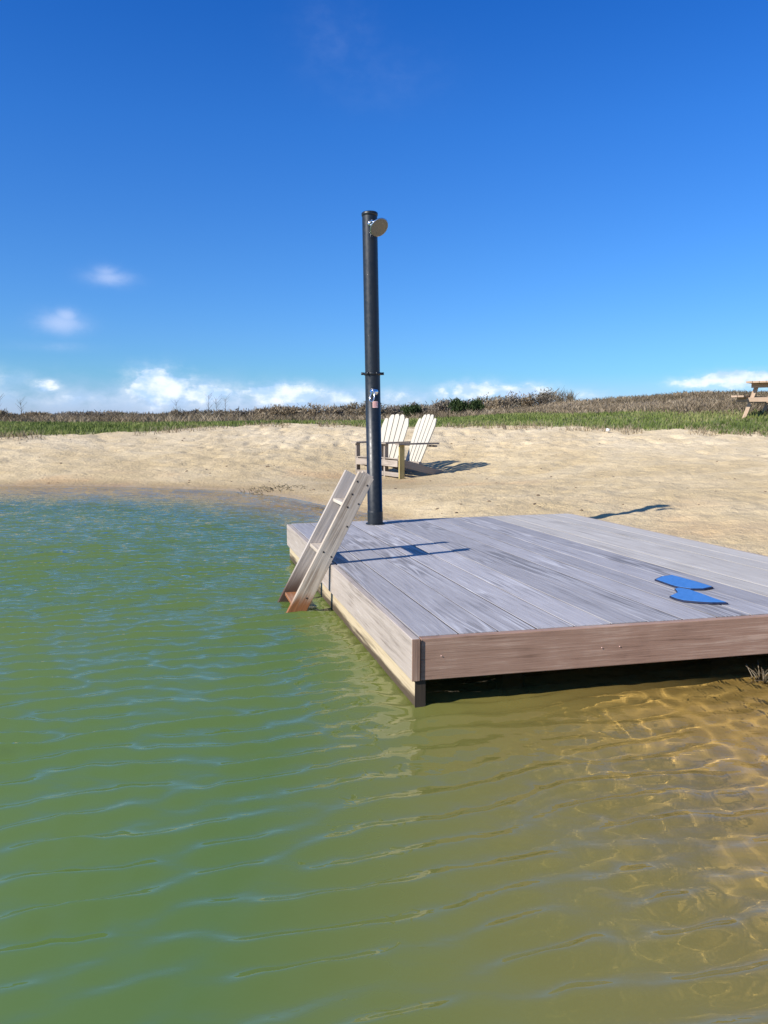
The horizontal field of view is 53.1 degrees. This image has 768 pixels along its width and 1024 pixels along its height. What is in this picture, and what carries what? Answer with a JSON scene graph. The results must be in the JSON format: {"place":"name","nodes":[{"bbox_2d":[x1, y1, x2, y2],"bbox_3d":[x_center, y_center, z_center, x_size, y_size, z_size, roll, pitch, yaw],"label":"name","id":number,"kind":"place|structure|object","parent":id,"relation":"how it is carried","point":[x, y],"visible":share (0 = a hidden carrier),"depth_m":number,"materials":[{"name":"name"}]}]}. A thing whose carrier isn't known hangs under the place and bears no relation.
{"place":"outdoors","nodes":[
{"label":"outdoors","id":0,"kind":"place"},
{"bbox_2d":[0,486,767,1023],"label":"water","id":1,"kind":"structure","parent":0,"point":[232,790],"depth_m":1.98,"materials":[{"name":"green liquid"}]},
{"bbox_2d":[746,663,767,681],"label":"dry grass tuft","id":2,"kind":"object","parent":1,"relation":"on","point":[754,673],"visible":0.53,"depth_m":2.98,"materials":[{"name":"beige plant"}]},
{"bbox_2d":[0,393,767,555],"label":"ground","id":3,"kind":"structure","parent":0,"point":[685,469],"depth_m":12.17,"materials":[{"name":"beige sand"}]},
{"bbox_2d":[0,408,16,417],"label":"horizon bush","id":4,"kind":"object","parent":3,"relation":"on","point":[5,413],"visible":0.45,"depth_m":45.68,"materials":[{"name":"brown plant"}]},
{"bbox_2d":[17,410,39,418],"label":"horizon bush","id":5,"kind":"object","parent":3,"relation":"on","point":[30,413],"visible":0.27,"depth_m":46.67,"materials":[{"name":"brown plant"}]},
{"bbox_2d":[32,411,57,418],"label":"horizon bush","id":6,"kind":"object","parent":3,"relation":"on","point":[42,413],"visible":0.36,"depth_m":45.52,"materials":[{"name":"brown plant"}]},
{"bbox_2d":[52,411,70,416],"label":"horizon bush","id":7,"kind":"object","parent":3,"relation":"on","point":[61,414],"visible":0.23,"depth_m":50.43,"materials":[{"name":"brown plant"}]},
{"bbox_2d":[64,410,105,416],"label":"horizon bush","id":8,"kind":"object","parent":3,"relation":"on","point":[91,413],"visible":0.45,"depth_m":50.75,"materials":[{"name":"brown plant"}]},
{"bbox_2d":[100,409,118,414],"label":"horizon bush","id":9,"kind":"object","parent":3,"relation":"on","point":[111,413],"visible":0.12,"depth_m":54.84,"materials":[{"name":"brown plant"}]},
{"bbox_2d":[109,411,138,417],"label":"horizon bush","id":10,"kind":"object","parent":3,"relation":"on","point":[117,413],"visible":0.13,"depth_m":51.75,"materials":[{"name":"brown plant"}]},
{"bbox_2d":[119,411,153,416],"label":"horizon bush","id":11,"kind":"object","parent":3,"relation":"on","point":[133,414],"visible":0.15,"depth_m":51.15,"materials":[{"name":"brown plant"}]},
{"bbox_2d":[136,413,168,416],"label":"horizon bush","id":12,"kind":"object","parent":3,"relation":"on","point":[162,414],"visible":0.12,"depth_m":49.72,"materials":[{"name":"brown plant"}]},
{"bbox_2d":[167,409,195,416],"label":"horizon bush","id":13,"kind":"object","parent":3,"relation":"on","point":[179,413],"visible":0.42,"depth_m":47.73,"materials":[{"name":"brown plant"}]},
{"bbox_2d":[193,409,226,416],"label":"horizon bush","id":14,"kind":"object","parent":3,"relation":"on","point":[210,412],"visible":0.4,"depth_m":53.68,"materials":[{"name":"brown plant"}]},
{"bbox_2d":[226,409,242,416],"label":"horizon bush","id":15,"kind":"object","parent":3,"relation":"on","point":[232,411],"visible":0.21,"depth_m":53.87,"materials":[{"name":"brown plant"}]},
{"bbox_2d":[231,407,257,418],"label":"horizon bush","id":16,"kind":"object","parent":3,"relation":"on","point":[241,412],"visible":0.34,"depth_m":44.18,"materials":[{"name":"brown plant"}]},
{"bbox_2d":[249,406,284,418],"bbox_3d":[-6.772,-5.617,44.134,2.544,1.005,2.443,0,7,0],"label":"horizon bush","id":17,"kind":"object","parent":3,"relation":"on","point":[263,411],"visible":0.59,"depth_m":43.78,"materials":[{"name":"brown plant"}]},
{"bbox_2d":[237,484,307,493],"bbox_3d":[-1.522,-0.307,10.351,0.974,0.160,0.727,0,7,0],"label":"twig pile","id":18,"kind":"object","parent":3,"relation":"on","point":[257,491],"visible":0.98,"depth_m":10.35,"materials":[{"name":"brown wood"}]},
{"bbox_2d":[253,403,298,411],"bbox_3d":[-6.441,-5.865,45.374,2.790,1.187,2.547,2,7,18],"label":"horizon bush","id":19,"kind":"object","parent":3,"relation":"on","point":[275,405],"visible":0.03,"depth_m":45.38,"materials":[{"name":"brown plant"}]},
{"bbox_2d":[271,405,311,418],"bbox_3d":[-5.417,-5.654,44.190,2.599,1.020,2.338,0,7,0],"label":"horizon bush","id":20,"kind":"object","parent":3,"relation":"on","point":[293,410],"visible":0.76,"depth_m":43.93,"materials":[{"name":"brown plant"}]},
{"bbox_2d":[303,402,340,416],"bbox_3d":[-4.073,-6.223,47.929,2.764,1.324,2.829,0,7,0],"label":"horizon bush","id":21,"kind":"object","parent":3,"relation":"on","point":[314,410],"visible":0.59,"depth_m":47.49,"materials":[{"name":"brown plant"}]},
{"bbox_2d":[324,405,345,416],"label":"horizon bush","id":22,"kind":"object","parent":3,"relation":"on","point":[337,411],"visible":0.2,"depth_m":53.55,"materials":[{"name":"brown plant"}]},
{"bbox_2d":[337,404,352,416],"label":"horizon bush","id":23,"kind":"object","parent":3,"relation":"on","point":[342,407],"visible":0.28,"depth_m":54.18,"materials":[{"name":"brown plant"}]},
{"bbox_2d":[343,401,364,417],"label":"horizon bush","id":24,"kind":"object","parent":3,"relation":"on","point":[353,406],"visible":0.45,"depth_m":51.17,"materials":[{"name":"brown plant"}]},
{"bbox_2d":[349,401,387,415],"bbox_3d":[-0.719,-5.873,44.504,2.094,1.300,2.301,-5,9,-35],"label":"horizon bush","id":25,"kind":"object","parent":3,"relation":"on","point":[363,407],"visible":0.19,"depth_m":44.36,"materials":[{"name":"brown plant"}]},
{"bbox_2d":[351,414,410,476],"bbox_3d":[0.024,-1.119,12.842,0.730,1.034,0.947,5,9,37],"label":"adirondack chair","id":26,"kind":"object","parent":3,"relation":"on","point":[394,421],"visible":0.61,"depth_m":12.89,"materials":[{"name":"white wood"}]},
{"bbox_2d":[0,389,767,422],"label":"dry grass","id":27,"kind":"structure","parent":3,"relation":"on","point":[677,406],"depth_m":33.08,"materials":[{"name":"brown plant"}]},
{"bbox_2d":[381,404,399,414],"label":"horizon bush","id":28,"kind":"object","parent":3,"relation":"on","point":[392,409],"visible":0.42,"depth_m":50.98,"materials":[{"name":"brown plant"}]},
{"bbox_2d":[394,404,408,413],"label":"horizon bush","id":29,"kind":"object","parent":3,"relation":"on","point":[398,406],"visible":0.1,"depth_m":52.04,"materials":[{"name":"brown plant"}]},
{"bbox_2d":[400,403,421,417],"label":"evergreen shrub","id":30,"kind":"object","parent":3,"relation":"on","point":[411,409],"visible":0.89,"depth_m":38.42,"materials":[{"name":"green plant"}]},
{"bbox_2d":[381,414,442,478],"bbox_3d":[0.440,-1.065,12.434,0.947,1.034,0.730,-4,8,-32],"label":"adirondack chair","id":31,"kind":"object","parent":3,"relation":"on","point":[422,435],"visible":0.75,"depth_m":12.36,"materials":[{"name":"white wood"}]},
{"bbox_2d":[401,402,428,413],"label":"horizon bush","id":32,"kind":"object","parent":3,"relation":"on","point":[424,407],"visible":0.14,"depth_m":46.80,"materials":[{"name":"brown plant"}]},
{"bbox_2d":[427,398,451,413],"bbox_3d":[3.353,-5.939,43.756,1.819,1.152,2.096,0,7,0],"label":"horizon bush","id":33,"kind":"object","parent":3,"relation":"on","point":[441,405],"visible":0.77,"depth_m":43.34,"materials":[{"name":"brown plant"}]},
{"bbox_2d":[448,398,469,413],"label":"evergreen shrub","id":34,"kind":"object","parent":3,"relation":"on","point":[457,405],"visible":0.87,"depth_m":36.40,"materials":[{"name":"green plant"}]},
{"bbox_2d":[467,397,484,412],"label":"evergreen shrub","id":35,"kind":"object","parent":3,"relation":"on","point":[476,405],"visible":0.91,"depth_m":37.45,"materials":[{"name":"green plant"}]},
{"bbox_2d":[472,392,490,409],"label":"horizon bush","id":36,"kind":"object","parent":3,"relation":"on","point":[483,401],"visible":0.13,"depth_m":56.74,"materials":[{"name":"brown plant"}]},
{"bbox_2d":[484,394,513,410],"bbox_3d":[7.065,-6.522,47.183,2.500,1.403,3.010,0,7,0],"label":"horizon bush","id":37,"kind":"object","parent":3,"relation":"on","point":[497,403],"visible":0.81,"depth_m":46.77,"materials":[{"name":"brown plant"}]},
{"bbox_2d":[505,390,521,408],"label":"horizon bush","id":38,"kind":"object","parent":3,"relation":"on","point":[515,399],"visible":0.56,"depth_m":53.93,"materials":[{"name":"brown plant"}]},
{"bbox_2d":[287,513,767,707],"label":"wooden deck","id":39,"kind":"structure","parent":3,"relation":"on","point":[415,604],"depth_m":3.32,"materials":[{"name":"grey wood"}]},
{"bbox_2d":[278,470,373,612],"bbox_3d":[-0.411,0.350,4.081,0.671,1.142,0.318,-2,7,-15],"label":"wooden ladder","id":40,"kind":"object","parent":39,"relation":"on","point":[324,542],"visible":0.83,"depth_m":3.94,"materials":[{"name":"brown wood"}]},
{"bbox_2d":[361,210,387,524],"bbox_3d":[-0.053,-0.966,5.276,0.156,2.131,0.257,-3,8,-23],"label":"outdoor shower","id":41,"kind":"object","parent":39,"relation":"on","point":[374,228],"visible":1,"depth_m":5.28,"materials":[{"name":"black metal"}]},
{"bbox_2d":[654,575,712,589],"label":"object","id":42,"kind":"object","parent":39,"relation":"on","point":[675,581],"visible":0.96,"depth_m":3.45,"materials":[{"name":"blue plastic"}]},
{"bbox_2d":[669,588,727,603],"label":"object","id":43,"kind":"object","parent":39,"relation":"on","point":[686,595],"visible":1,"depth_m":3.18,"materials":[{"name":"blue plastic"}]},
{"bbox_2d":[517,392,538,407],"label":"horizon bush","id":44,"kind":"object","parent":3,"relation":"on","point":[527,402],"visible":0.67,"depth_m":53.56,"materials":[{"name":"brown plant"}]},
{"bbox_2d":[532,388,552,405],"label":"horizon bush","id":45,"kind":"object","parent":3,"relation":"on","point":[540,399],"visible":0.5,"depth_m":54.35,"materials":[{"name":"brown plant"}]},
{"bbox_2d":[534,387,563,404],"bbox_3d":[11.799,-7.924,54.592,2.456,2.110,2.698,-3,7,-20],"label":"horizon bush","id":46,"kind":"object","parent":3,"relation":"on","point":[551,396],"visible":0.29,"depth_m":54.47,"materials":[{"name":"brown plant"}]},
{"bbox_2d":[552,387,567,402],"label":"bare bush","id":47,"kind":"object","parent":3,"relation":"on","point":[558,397],"visible":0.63,"depth_m":45.41,"materials":[{"name":"brown plant"}]},
{"bbox_2d":[564,390,578,400],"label":"bare bush","id":48,"kind":"object","parent":3,"relation":"on","point":[570,396],"visible":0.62,"depth_m":45.36,"materials":[{"name":"brown plant"}]},
{"bbox_2d":[731,381,767,417],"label":"picnic table","id":49,"kind":"object","parent":3,"relation":"on","point":[752,398],"visible":0.93,"depth_m":16.77,"materials":[{"name":"brown wood"}]},
{"bbox_2d":[0,408,767,436],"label":"grass","id":50,"kind":"structure","parent":0,"point":[58,428],"depth_m":19.12,"materials":[{"name":"green plant"}]},
{"bbox_2d":[0,418,767,439],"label":"sparse grass","id":51,"kind":"structure","parent":0,"point":[477,426],"depth_m":17.71,"materials":[{"name":"green plant"}]},
{"bbox_2d":[0,0,767,414],"label":"sky","id":52,"kind":"structure","parent":0,"point":[571,195],"materials":[{"name":"blue"}]},
{"bbox_2d":[39,434,766,513],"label":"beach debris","id":53,"kind":"object","parent":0,"point":[430,480],"visible":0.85,"depth_m":10.91,"materials":[{"name":"brown"}]}
]}

